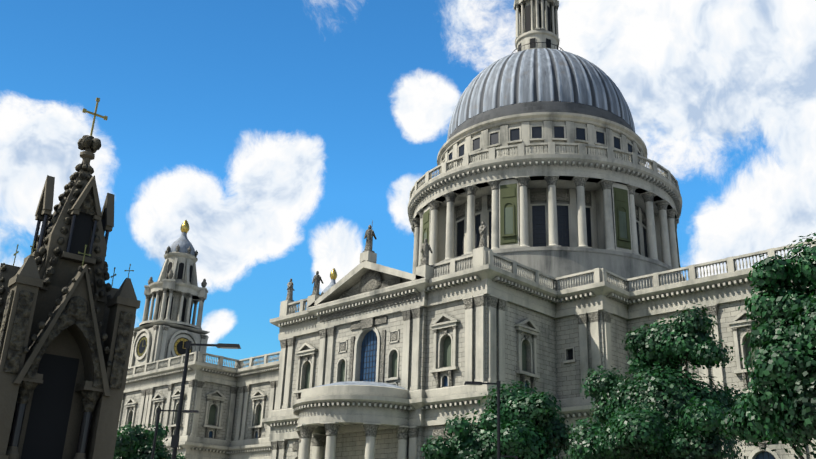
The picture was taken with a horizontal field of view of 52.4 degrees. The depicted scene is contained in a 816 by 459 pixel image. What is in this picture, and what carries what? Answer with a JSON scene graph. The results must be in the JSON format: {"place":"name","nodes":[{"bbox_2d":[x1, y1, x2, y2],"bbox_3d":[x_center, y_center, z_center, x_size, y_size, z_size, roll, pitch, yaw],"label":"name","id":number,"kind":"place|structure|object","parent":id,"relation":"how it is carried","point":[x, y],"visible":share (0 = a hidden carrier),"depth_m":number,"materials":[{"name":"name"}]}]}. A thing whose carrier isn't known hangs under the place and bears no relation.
{"place":"outdoors","nodes":[
{"label":"outdoors","id":0,"kind":"place"},
{"bbox_2d":[0,97,140,458],"bbox_3d":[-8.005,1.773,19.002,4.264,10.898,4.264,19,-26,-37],"label":"memorial fountain","id":1,"kind":"object","parent":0,"point":[67,318],"visible":1,"depth_m":17.95,"materials":[{"name":"stone"}]},
{"bbox_2d":[0,0,815,367],"label":"sky","id":2,"kind":"structure","parent":0,"point":[279,131],"materials":[{"name":"blue"}]},
{"label":"ground","id":3,"kind":"structure","parent":0,"visible":0},
{"bbox_2d":[113,422,186,458],"bbox_3d":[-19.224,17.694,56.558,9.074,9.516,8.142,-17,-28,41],"label":"plane tree","id":4,"kind":"object","parent":3,"relation":"on","point":[133,443],"visible":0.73,"depth_m":55.84,"materials":[{"name":"green plant"}]},
{"bbox_2d":[151,408,198,458],"bbox_3d":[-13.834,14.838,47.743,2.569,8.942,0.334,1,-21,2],"label":"street lamp","id":5,"kind":"object","parent":3,"relation":"on","point":[159,410],"visible":1,"depth_m":49.09,"materials":[{"name":"black metal"}]},
{"bbox_2d":[170,341,240,458],"bbox_3d":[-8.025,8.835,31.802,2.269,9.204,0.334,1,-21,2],"label":"street lamp","id":6,"kind":"object","parent":3,"relation":"on","point":[176,436],"visible":1,"depth_m":32.79,"materials":[{"name":"black metal"}]},
{"bbox_2d":[118,220,815,458],"bbox_3d":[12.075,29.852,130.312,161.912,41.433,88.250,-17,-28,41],"label":"cathedral","id":7,"kind":"structure","parent":3,"relation":"on","point":[377,361],"depth_m":98.79,"materials":[{"name":"beige stone"}]},
{"bbox_2d":[127,220,208,375],"bbox_3d":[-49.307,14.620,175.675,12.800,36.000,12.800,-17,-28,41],"label":"tower","id":8,"kind":"structure","parent":7,"relation":"attached to","point":[168,330],"depth_m":171.41,"materials":[{"name":"stone"}]},
{"bbox_2d":[321,268,336,293],"bbox_3d":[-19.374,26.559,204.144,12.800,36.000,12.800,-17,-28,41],"label":"tower","id":9,"kind":"structure","parent":7,"relation":"attached to","point":[333,275],"depth_m":208.89,"materials":[{"name":"stone"}]},
{"bbox_2d":[407,0,684,290],"bbox_3d":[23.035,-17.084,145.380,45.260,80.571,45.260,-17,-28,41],"label":"dome","id":10,"kind":"structure","parent":7,"relation":"on","point":[542,159],"depth_m":125.56,"materials":[{"name":"beige stone"}]},
{"bbox_2d":[464,381,517,458],"bbox_3d":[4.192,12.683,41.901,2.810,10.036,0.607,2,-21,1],"label":"street lamp","id":11,"kind":"object","parent":3,"relation":"on","point":[498,384],"visible":1,"depth_m":43.06,"materials":[{"name":"black metal"}]},
{"bbox_2d":[421,380,573,458],"bbox_3d":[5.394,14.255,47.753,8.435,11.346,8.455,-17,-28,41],"label":"plane tree","id":12,"kind":"object","parent":3,"relation":"on","point":[532,426],"visible":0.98,"depth_m":46.74,"materials":[{"name":"green plant"}]},
{"bbox_2d":[561,303,747,458],"bbox_3d":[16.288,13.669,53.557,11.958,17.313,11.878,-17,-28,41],"label":"plane tree","id":13,"kind":"object","parent":3,"relation":"on","point":[663,412],"visible":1,"depth_m":53.06,"materials":[{"name":"green plant"}]},
{"bbox_2d":[717,233,815,458],"bbox_3d":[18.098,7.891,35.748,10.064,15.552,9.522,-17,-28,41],"label":"plane tree","id":14,"kind":"object","parent":3,"relation":"on","point":[780,397],"visible":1,"depth_m":35.56,"materials":[{"name":"green plant"}]}
]}

